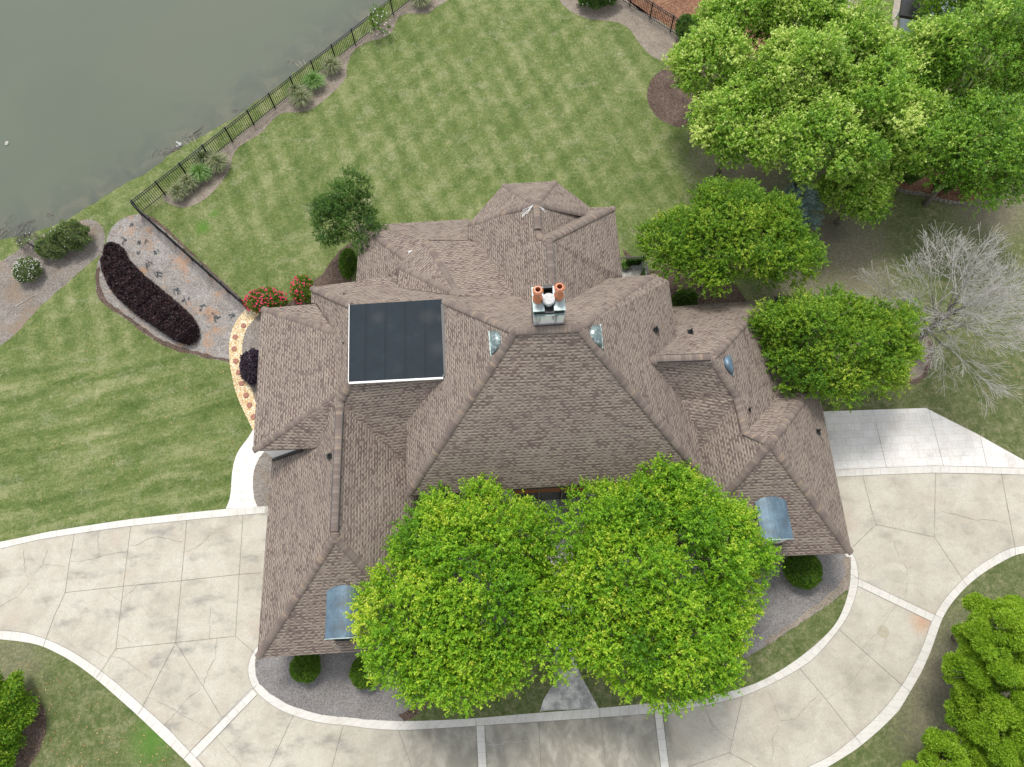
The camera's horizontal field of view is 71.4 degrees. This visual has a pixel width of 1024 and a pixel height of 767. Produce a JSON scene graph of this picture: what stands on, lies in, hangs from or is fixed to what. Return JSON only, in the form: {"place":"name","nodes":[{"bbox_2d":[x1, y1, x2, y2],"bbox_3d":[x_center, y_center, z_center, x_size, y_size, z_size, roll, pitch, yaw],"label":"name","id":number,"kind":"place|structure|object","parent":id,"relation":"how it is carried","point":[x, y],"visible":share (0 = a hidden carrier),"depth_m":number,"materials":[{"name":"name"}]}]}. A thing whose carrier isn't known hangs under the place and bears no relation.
{"place":"outdoors","nodes":[
{"label":"outdoors","id":0,"kind":"place"},
{"bbox_2d":[0,216,34,236],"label":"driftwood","id":1,"kind":"object","parent":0,"point":[16,227],"visible":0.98,"depth_m":45.63,"materials":[{"name":"grey wood"}]},
{"bbox_2d":[151,145,179,156],"bbox_3d":[-22.522,-15.476,47.617,3.295,0.135,1.255,-11,69,-3],"label":"driftwood","id":2,"kind":"object","parent":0,"point":[172,149],"visible":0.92,"depth_m":47.64,"materials":[{"name":"grey wood"}]},
{"bbox_2d":[166,180,191,200],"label":"ornamental grass","id":3,"kind":"object","parent":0,"point":[175,191],"depth_m":45.48,"materials":[{"name":"plant"}]},
{"bbox_2d":[176,172,200,191],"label":"ornamental grass","id":4,"kind":"object","parent":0,"point":[189,181],"depth_m":45.70,"materials":[{"name":"plant"}]},
{"bbox_2d":[0,0,386,239],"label":"pond water","id":5,"kind":"structure","parent":0,"point":[99,99],"depth_m":50.12,"materials":[{"name":"liquid"}]},
{"bbox_2d":[179,137,214,166],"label":"ornamental grass","id":6,"kind":"object","parent":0,"point":[206,155],"depth_m":46.38,"materials":[{"name":"plant"}]},
{"bbox_2d":[186,162,213,184],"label":"ornamental grass","id":7,"kind":"object","parent":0,"point":[200,171],"depth_m":45.98,"materials":[{"name":"green plant"}]},
{"bbox_2d":[205,151,229,174],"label":"ornamental grass","id":8,"kind":"object","parent":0,"point":[217,161],"depth_m":46.25,"materials":[{"name":"green plant"}]},
{"bbox_2d":[286,83,305,97],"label":"ornamental grass","id":9,"kind":"object","parent":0,"point":[295,87],"depth_m":48.31,"materials":[{"name":"green plant"}]},
{"bbox_2d":[287,88,313,109],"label":"ornamental grass","id":10,"kind":"object","parent":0,"point":[304,96],"depth_m":48.06,"materials":[{"name":"green plant"}]},
{"bbox_2d":[299,63,328,90],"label":"ornamental grass","id":11,"kind":"object","parent":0,"point":[311,79],"depth_m":48.62,"materials":[{"name":"plant"}]},
{"bbox_2d":[318,55,342,75],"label":"ornamental grass","id":12,"kind":"object","parent":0,"point":[331,64],"depth_m":49.08,"materials":[{"name":"green plant"}]},
{"bbox_2d":[411,0,431,7],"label":"ornamental grass","id":13,"kind":"object","parent":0,"point":[422,3],"depth_m":51.12,"materials":[{"name":"plant"}]},
{"bbox_2d":[0,0,1023,766],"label":"lawn","id":14,"kind":"structure","parent":0,"point":[522,100],"depth_m":44.13,"materials":[{"name":"green plant"}]},
{"bbox_2d":[0,688,46,766],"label":"tree bed","id":15,"kind":"object","parent":14,"relation":"on","point":[33,732],"visible":0.41,"depth_m":34.60,"materials":[{"name":"brown soil"}]},
{"bbox_2d":[0,669,39,766],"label":"evergreen shrub","id":16,"kind":"object","parent":15,"relation":"on","point":[11,735],"visible":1,"depth_m":33.57,"materials":[{"name":"green plant"}]},
{"bbox_2d":[0,219,104,344],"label":"shore bed","id":17,"kind":"object","parent":14,"relation":"on","point":[54,277],"visible":0.69,"depth_m":44.01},
{"bbox_2d":[15,231,37,253],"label":"twiggy shrub","id":18,"kind":"object","parent":17,"relation":"on","point":[22,237],"visible":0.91,"depth_m":44.27,"materials":[{"name":"grey plant"}]},
{"bbox_2d":[11,256,43,283],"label":"flowering shrub","id":19,"kind":"object","parent":17,"relation":"on","point":[29,275],"visible":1,"depth_m":43.27,"materials":[{"name":"green plant"}]},
{"bbox_2d":[33,232,69,259],"bbox_3d":[-28.558,-8.580,44.063,2.302,1.510,2.138,-3,69,0],"label":"evergreen shrub","id":20,"kind":"object","parent":17,"relation":"on","point":[45,252],"visible":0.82,"depth_m":43.71,"materials":[{"name":"green plant"}]},
{"bbox_2d":[47,218,94,250],"bbox_3d":[-27.362,-9.158,44.130,2.634,1.759,2.364,23,71,10],"label":"evergreen shrub","id":21,"kind":"object","parent":17,"relation":"on","point":[65,229],"visible":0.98,"depth_m":43.76,"materials":[{"name":"green plant"}]},
{"bbox_2d":[97,214,252,361],"bbox_3d":[-21.006,-5.387,43.432,13.286,0.001,5.808,39,74,15],"label":"stone mulch bed","id":22,"kind":"object","parent":14,"relation":"on","point":[183,272],"visible":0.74,"depth_m":43.65,"materials":[{"name":"grey gravel"}]},
{"bbox_2d":[98,241,200,345],"bbox_3d":[-22.183,-5.297,42.773,9.328,1.372,2.467,41,75,15],"label":"purple hedge","id":23,"kind":"object","parent":22,"relation":"on","point":[133,288],"visible":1,"depth_m":42.35,"materials":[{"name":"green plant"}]},
{"bbox_2d":[95,266,229,361],"bbox_3d":[-21.529,-3.664,42.761,11.300,0.001,1.726,33,73,13],"label":"mulch edge","id":24,"kind":"object","parent":22,"relation":"on","point":[100,295],"visible":1,"depth_m":42.58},
{"bbox_2d":[130,201,245,307],"bbox_3d":[-19.843,-7.894,43.649,10.444,1.390,0.148,39,74,15],"label":"metal fence","id":25,"kind":"object","parent":22,"relation":"on","point":[141,213],"visible":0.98,"depth_m":43.45,"materials":[{"name":"black metal"}]},
{"bbox_2d":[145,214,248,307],"bbox_3d":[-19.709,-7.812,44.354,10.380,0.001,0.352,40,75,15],"label":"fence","id":26,"kind":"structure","parent":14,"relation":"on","point":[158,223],"depth_m":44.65,"materials":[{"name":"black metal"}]},
{"bbox_2d":[229,309,258,429],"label":"gravel path","id":27,"kind":"structure","parent":14,"relation":"on","point":[246,317],"depth_m":41.65,"materials":[{"name":"beige gravel"}]},
{"bbox_2d":[226,430,263,508],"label":"side walk","id":28,"kind":"structure","parent":14,"relation":"on","point":[244,465],"depth_m":39.15,"materials":[{"name":"concrete"}]},
{"bbox_2d":[242,313,260,401],"bbox_3d":[-14.752,-1.527,41.766,2.163,0.001,5.869,-7,69,-1],"label":"house bed","id":29,"kind":"object","parent":14,"relation":"on","point":[251,338],"visible":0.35,"depth_m":42.23,"materials":[{"name":"grey gravel"}]},
{"bbox_2d":[238,347,258,386],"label":"plum shrub","id":30,"kind":"object","parent":29,"relation":"on","point":[245,367],"visible":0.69,"depth_m":40.59,"materials":[{"name":"purple plant"}]},
{"bbox_2d":[253,452,271,506],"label":"side bed","id":31,"kind":"object","parent":14,"relation":"on","point":[261,478],"visible":0.4,"depth_m":39.05,"materials":[{"name":"beige gravel"}]},
{"bbox_2d":[130,0,411,210],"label":"metal fence","id":32,"kind":"object","parent":14,"relation":"on","point":[311,62],"visible":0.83,"depth_m":47.62,"materials":[{"name":"black metal"}]},
{"bbox_2d":[254,241,352,313],"bbox_3d":[-12.691,-6.031,43.497,5.912,0.001,5.954,-3,69,0],"label":"rose bed","id":33,"kind":"object","parent":14,"relation":"on","point":[331,274],"visible":0.24,"depth_m":43.63,"materials":[{"name":"brown soil"}]},
{"bbox_2d":[242,286,289,313],"bbox_3d":[-14.658,-4.984,42.442,2.932,1.320,1.854,-3,69,0],"label":"rose bush","id":34,"kind":"object","parent":33,"relation":"on","point":[269,292],"visible":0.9,"depth_m":42.15,"materials":[{"name":"green plant"}]},
{"bbox_2d":[289,274,313,303],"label":"rose bush","id":35,"kind":"object","parent":33,"relation":"on","point":[294,292],"visible":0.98,"depth_m":42.20,"materials":[{"name":"green plant"}]},
{"bbox_2d":[338,247,356,279],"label":"boxwood","id":36,"kind":"object","parent":33,"relation":"on","point":[345,254],"visible":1,"depth_m":42.80,"materials":[{"name":"green plant"}]},
{"bbox_2d":[162,0,446,207],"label":"mulch bed","id":37,"kind":"object","parent":14,"relation":"on","point":[203,190],"visible":0.75,"depth_m":48.59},
{"bbox_2d":[367,2,390,35],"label":"flowering shrub","id":38,"kind":"object","parent":37,"relation":"on","point":[374,17],"visible":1,"depth_m":49.79,"materials":[{"name":"green plant"}]},
{"bbox_2d":[297,163,389,255],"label":"tree","id":39,"kind":"object","parent":14,"relation":"on","point":[328,206],"visible":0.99,"depth_m":40.48,"materials":[{"name":"green plant"}]},
{"bbox_2d":[358,15,668,160],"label":"fallen petals","id":40,"kind":"object","parent":14,"relation":"on","point":[507,34],"visible":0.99,"depth_m":50.20,"materials":[{"name":"plant"}]},
{"bbox_2d":[252,180,853,659],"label":"house","id":41,"kind":"structure","parent":14,"relation":"on","point":[534,340],"depth_m":33.80,"materials":[{"name":"brown tile"}]},
{"bbox_2d":[444,493,482,501],"bbox_3d":[-2.384,5.552,35.918,2.400,3.600,0.110,-3,69,0],"label":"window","id":42,"kind":"structure","parent":41,"relation":"in","point":[460,495],"depth_m":36.13,"materials":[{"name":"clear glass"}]},
{"bbox_2d":[517,490,582,500],"bbox_3d":[1.928,5.646,36.821,3.400,3.070,0.095,-3,69,0],"label":"front door","id":43,"kind":"structure","parent":41,"relation":"in","point":[542,495],"depth_m":37.16,"materials":[{"name":"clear glass"}]},
{"bbox_2d":[621,261,629,269],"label":"potted fern","id":44,"kind":"object","parent":41,"relation":"on","point":[624,265],"visible":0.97,"depth_m":42.82,"materials":[{"name":"green plant"}]},
{"bbox_2d":[620,255,648,274],"bbox_3d":[7.178,-7.013,42.755,3.487,1.270,1.672,32,73,13],"label":"deck railing","id":45,"kind":"object","parent":41,"relation":"on","point":[646,267],"visible":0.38,"depth_m":42.48,"materials":[{"name":"black metal"}]},
{"bbox_2d":[626,258,645,275],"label":"ivy","id":46,"kind":"object","parent":41,"relation":"on","point":[634,261],"visible":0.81,"depth_m":42.60,"materials":[{"name":"green plant"}]},
{"bbox_2d":[630,261,643,275],"bbox_3d":[7.445,-6.832,42.574,0.660,0.904,0.588,-3,69,0],"label":"chair","id":47,"kind":"object","parent":41,"relation":"on","point":[633,267],"visible":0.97,"depth_m":42.58,"materials":[{"name":"metal"}]},
{"bbox_2d":[560,0,678,61],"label":"mulch bed","id":48,"kind":"object","parent":14,"relation":"on","point":[656,39],"visible":0.66,"depth_m":50.75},
{"bbox_2d":[578,0,617,9],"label":"evergreen shrub","id":49,"kind":"object","parent":48,"relation":"on","point":[591,4],"visible":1,"depth_m":50.42,"materials":[{"name":"green plant"}]},
{"bbox_2d":[623,0,689,33],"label":"metal fence","id":50,"kind":"object","parent":48,"relation":"on","point":[652,7],"visible":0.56,"depth_m":50.11,"materials":[{"name":"black metal"}]},
{"bbox_2d":[675,13,699,41],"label":"evergreen shrub","id":51,"kind":"object","parent":48,"relation":"on","point":[686,18],"visible":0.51,"depth_m":48.69,"materials":[{"name":"green plant"}]},
{"bbox_2d":[647,66,718,126],"bbox_3d":[11.973,-19.486,48.227,5.658,0.001,5.502,-3,69,0],"label":"tree bed","id":52,"kind":"object","parent":14,"relation":"on","point":[664,99],"visible":0.34,"depth_m":48.14,"materials":[{"name":"brown soil"}]},
{"bbox_2d":[661,10,757,122],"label":"pear tree","id":53,"kind":"object","parent":52,"relation":"on","point":[696,49],"visible":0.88,"depth_m":41.04,"materials":[{"name":"green plant"}]},
{"bbox_2d":[688,0,792,83],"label":"pear tree","id":54,"kind":"object","parent":52,"relation":"on","point":[741,9],"visible":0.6,"depth_m":41.24,"materials":[{"name":"green plant"}]},
{"bbox_2d":[623,249,745,306],"bbox_3d":[10.517,-5.902,42.920,9.016,0.001,3.466,29,72,12],"label":"bed","id":55,"kind":"object","parent":14,"relation":"on","point":[735,295],"visible":0.2,"depth_m":42.78,"materials":[{"name":"brown soil"}]},
{"bbox_2d":[671,288,697,305],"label":"evergreen shrub","id":56,"kind":"object","parent":55,"relation":"on","point":[679,299],"visible":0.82,"depth_m":41.61,"materials":[{"name":"green plant"}]},
{"bbox_2d":[632,173,832,299],"bbox_3d":[11.708,-7.808,39.596,10.502,7.557,8.002,-3,69,0],"label":"shade tree","id":57,"kind":"object","parent":55,"relation":"on","point":[709,218],"visible":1,"depth_m":37.37,"materials":[{"name":"green plant"}]},
{"bbox_2d":[629,0,769,54],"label":"pine straw bed","id":58,"kind":"object","parent":14,"relation":"on","point":[677,8],"visible":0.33,"depth_m":51.16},
{"bbox_2d":[682,54,784,177],"bbox_3d":[12.985,-14.882,42.349,6.064,7.553,6.670,-3,69,0],"label":"pear tree","id":59,"kind":"object","parent":14,"relation":"on","point":[714,130],"visible":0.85,"depth_m":39.92,"materials":[{"name":"green plant"}]},
{"bbox_2d":[775,183,824,228],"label":"blue conifer","id":60,"kind":"object","parent":14,"relation":"on","point":[809,201],"visible":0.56,"depth_m":41.89,"materials":[{"name":"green plant"}]},
{"bbox_2d":[752,0,852,42],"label":"pear tree","id":61,"kind":"object","parent":14,"relation":"on","point":[821,11],"visible":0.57,"depth_m":40.59,"materials":[{"name":"green plant"}]},
{"bbox_2d":[741,20,864,126],"bbox_3d":[16.099,-16.568,41.545,6.569,10.150,5.789,-3,69,0],"label":"pear tree","id":62,"kind":"object","parent":14,"relation":"on","point":[783,58],"visible":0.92,"depth_m":38.50,"materials":[{"name":"green plant"}]},
{"bbox_2d":[743,86,895,194],"bbox_3d":[16.765,-12.838,40.955,7.703,8.499,5.903,-3,69,0],"label":"pear tree","id":63,"kind":"object","parent":14,"relation":"on","point":[827,123],"visible":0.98,"depth_m":38.14,"materials":[{"name":"green plant"}]},
{"bbox_2d":[743,282,929,412],"bbox_3d":[16.583,-1.682,37.167,9.116,7.399,7.240,-3,69,0],"label":"shade tree","id":64,"kind":"object","parent":14,"relation":"on","point":[837,319],"visible":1,"depth_m":35.09,"materials":[{"name":"green plant"}]},
{"bbox_2d":[811,0,906,92],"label":"pear tree","id":65,"kind":"object","parent":14,"relation":"on","point":[869,32],"visible":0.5,"depth_m":39.26,"materials":[{"name":"green plant"}]},
{"bbox_2d":[814,163,913,229],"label":"pear tree","id":66,"kind":"object","parent":14,"relation":"on","point":[864,200],"visible":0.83,"depth_m":40.50,"materials":[{"name":"green plant"}]},
{"bbox_2d":[829,40,941,169],"bbox_3d":[20.318,-14.861,41.311,6.208,9.156,6.917,-3,69,0],"label":"pear tree","id":67,"kind":"object","parent":14,"relation":"on","point":[874,98],"visible":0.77,"depth_m":38.20,"materials":[{"name":"green plant"}]},
{"bbox_2d":[874,87,958,176],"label":"pear tree","id":68,"kind":"object","parent":14,"relation":"on","point":[916,154],"visible":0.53,"depth_m":38.78,"materials":[{"name":"green plant"}]},
{"bbox_2d":[900,332,933,379],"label":"tree bed","id":69,"kind":"object","parent":14,"relation":"on","point":[919,368],"visible":0.27,"depth_m":40.71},
{"bbox_2d":[906,339,934,383],"bbox_3d":[23.320,-1.060,40.720,1.257,0.001,3.756,39,74,15],"label":"mulch edge","id":70,"kind":"object","parent":69,"relation":"on","point":[919,379],"visible":0.66,"depth_m":40.59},
{"bbox_2d":[849,222,1023,418],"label":"bare tree","id":71,"kind":"object","parent":69,"relation":"on","point":[936,322],"visible":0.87,"depth_m":35.94,"materials":[{"name":"grey plant"}]},
{"bbox_2d":[823,408,1023,469],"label":"parking pad","id":72,"kind":"object","parent":14,"relation":"on","point":[908,437],"visible":0.88,"depth_m":39.06,"materials":[{"name":"concrete"}]},
{"bbox_2d":[899,0,956,38],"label":"neighbour building","id":73,"kind":"structure","parent":14,"relation":"on","point":[907,9],"depth_m":46.64,"materials":[{"name":"black metal"}]},
{"bbox_2d":[892,9,973,101],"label":"pear tree","id":74,"kind":"object","parent":14,"relation":"on","point":[929,32],"visible":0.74,"depth_m":38.97,"materials":[{"name":"green plant"}]},
{"bbox_2d":[883,135,993,201],"bbox_3d":[27.576,-13.874,45.666,8.029,0.001,5.951,-27,70,-9],"label":"pine straw bed","id":75,"kind":"object","parent":14,"relation":"on","point":[953,194],"visible":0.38,"depth_m":45.07,"materials":[{"name":"brown soil"}]},
{"bbox_2d":[895,162,922,184],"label":"evergreen shrub","id":76,"kind":"object","parent":75,"relation":"on","point":[912,178],"visible":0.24,"depth_m":44.41,"materials":[{"name":"green plant"}]},
{"bbox_2d":[894,186,965,204],"bbox_3d":[26.051,-11.860,44.813,4.792,0.189,0.439,17,70,8],"label":"stone edging","id":77,"kind":"object","parent":75,"relation":"on","point":[919,193],"visible":0.77,"depth_m":44.76,"materials":[{"name":"grey stone"}]},
{"bbox_2d":[927,178,955,193],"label":"rose bush","id":78,"kind":"object","parent":75,"relation":"on","point":[945,190],"visible":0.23,"depth_m":44.44,"materials":[{"name":"green plant"}]},
{"bbox_2d":[957,180,979,196],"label":"rose bush","id":79,"kind":"object","parent":75,"relation":"on","point":[969,193],"visible":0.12,"depth_m":44.34,"materials":[{"name":"green plant"}]},
{"bbox_2d":[926,0,1023,117],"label":"shade tree","id":80,"kind":"object","parent":75,"relation":"on","point":[1001,37],"visible":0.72,"depth_m":38.60,"materials":[{"name":"green plant"}]},
{"bbox_2d":[901,726,994,766],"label":"cypress tree","id":81,"kind":"object","parent":14,"relation":"on","point":[956,749],"visible":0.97,"depth_m":30.46,"materials":[{"name":"green plant"}]},
{"bbox_2d":[912,0,996,28],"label":"shade tree","id":82,"kind":"object","parent":14,"relation":"on","point":[935,4],"visible":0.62,"depth_m":44.61,"materials":[{"name":"green plant"}]},
{"bbox_2d":[912,81,1023,217],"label":"shade tree","id":83,"kind":"object","parent":14,"relation":"on","point":[1000,148],"visible":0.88,"depth_m":38.37,"materials":[{"name":"green plant"}]},
{"bbox_2d":[941,643,1023,734],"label":"cypress tree","id":84,"kind":"object","parent":14,"relation":"on","point":[973,685],"visible":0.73,"depth_m":30.53,"materials":[{"name":"green plant"}]},
{"bbox_2d":[944,679,1023,766],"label":"cypress tree","id":85,"kind":"object","parent":14,"relation":"on","point":[982,729],"visible":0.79,"depth_m":29.78,"materials":[{"name":"green plant"}]},
{"bbox_2d":[951,584,1023,692],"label":"cypress tree","id":86,"kind":"object","parent":14,"relation":"on","point":[976,634],"visible":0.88,"depth_m":30.85,"materials":[{"name":"green plant"}]},
{"bbox_2d":[0,473,1023,766],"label":"driveway","id":87,"kind":"structure","parent":0,"point":[926,569],"depth_m":35.90,"materials":[{"name":"concrete"}]},
{"bbox_2d":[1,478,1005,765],"bbox_3d":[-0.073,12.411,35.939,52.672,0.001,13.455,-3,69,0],"label":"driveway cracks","id":88,"kind":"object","parent":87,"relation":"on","point":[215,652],"visible":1,"depth_m":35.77,"materials":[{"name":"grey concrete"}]},
{"bbox_2d":[0,466,1023,766],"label":"driveway border","id":89,"kind":"object","parent":87,"relation":"on","point":[184,752],"visible":0.96,"depth_m":35.01,"materials":[{"name":"grey concrete"}]},
{"bbox_2d":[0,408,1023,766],"bbox_3d":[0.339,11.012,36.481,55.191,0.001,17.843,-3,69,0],"label":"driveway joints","id":90,"kind":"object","parent":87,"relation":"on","point":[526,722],"visible":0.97,"depth_m":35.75,"materials":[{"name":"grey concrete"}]},
{"bbox_2d":[273,568,850,720],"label":"island lawn","id":91,"kind":"structure","parent":87,"relation":"on","point":[790,646],"depth_m":34.99,"materials":[{"name":"green plant"}]},
{"bbox_2d":[255,535,510,720],"bbox_3d":[-5.868,12.296,36.113,13.749,0.001,8.200,-37,72,-12],"label":"gravel bed","id":92,"kind":"object","parent":91,"relation":"on","point":[332,690],"visible":0.27,"depth_m":35.08,"materials":[{"name":"grey gravel"}]},
{"bbox_2d":[289,654,321,683],"bbox_3d":[-10.160,13.856,34.922,1.614,1.325,1.634,-3,69,0],"label":"boxwood","id":93,"kind":"object","parent":92,"relation":"on","point":[300,666],"visible":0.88,"depth_m":34.57,"materials":[{"name":"green plant"}]},
{"bbox_2d":[348,655,380,689],"bbox_3d":[-7.157,14.043,34.781,1.676,1.325,1.702,-3,69,0],"label":"boxwood","id":94,"kind":"object","parent":92,"relation":"on","point":[356,677],"visible":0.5,"depth_m":34.38,"materials":[{"name":"green plant"}]},
{"bbox_2d":[399,699,434,720],"bbox_3d":[-4.317,15.708,34.733,2.533,0.001,0.474,-27,70,-9],"label":"mulch edge","id":95,"kind":"object","parent":92,"relation":"on","point":[409,714],"visible":0.42,"depth_m":34.62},
{"bbox_2d":[342,472,584,718],"bbox_3d":[-2.094,9.419,32.444,10.328,8.864,10.422,-3,69,0],"label":"shade tree","id":96,"kind":"object","parent":92,"relation":"on","point":[450,661],"visible":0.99,"depth_m":29.45,"materials":[{"name":"green plant"}]},
{"bbox_2d":[540,527,598,711],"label":"front walk","id":97,"kind":"structure","parent":91,"relation":"on","point":[576,694],"depth_m":34.79,"materials":[{"name":"grey concrete"}]},
{"bbox_2d":[593,530,850,664],"bbox_3d":[10.822,9.696,36.758,13.269,0.001,9.228,-3,69,0],"label":"gravel bed","id":98,"kind":"object","parent":91,"relation":"on","point":[788,604],"visible":0.15,"depth_m":36.22,"materials":[{"name":"grey gravel"}]},
{"bbox_2d":[532,452,785,727],"bbox_3d":[6.391,9.136,32.307,11.424,8.946,11.464,-3,69,0],"label":"shade tree","id":99,"kind":"object","parent":98,"relation":"on","point":[629,522],"visible":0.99,"depth_m":29.73,"materials":[{"name":"green plant"}]},
{"bbox_2d":[782,555,822,589],"bbox_3d":[14.719,9.439,36.044,2.047,1.422,2.008,-3,69,0],"label":"boxwood","id":100,"kind":"object","parent":98,"relation":"on","point":[795,565],"visible":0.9,"depth_m":35.66,"materials":[{"name":"green plant"}]},
{"bbox_2d":[764,556,850,645],"bbox_3d":[15.346,11.261,36.035,6.534,0.001,1.258,-40,73,-13],"label":"mulch edge","id":101,"kind":"object","parent":98,"relation":"on","point":[840,589],"visible":1,"depth_m":36.09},
{"bbox_2d":[772,295,808,341],"bbox_3d":[16.143,-3.613,41.206,2.649,1.321,3.631,-3,69,0],"label":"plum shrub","id":102,"kind":"object","parent":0,"point":[776,298],"visible":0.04,"depth_m":41.65,"materials":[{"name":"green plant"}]},
{"bbox_2d":[847,0,900,68],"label":"neighbour path","id":103,"kind":"structure","parent":0,"point":[896,6],"depth_m":50.64,"materials":[{"name":"beige concrete"}]}
]}

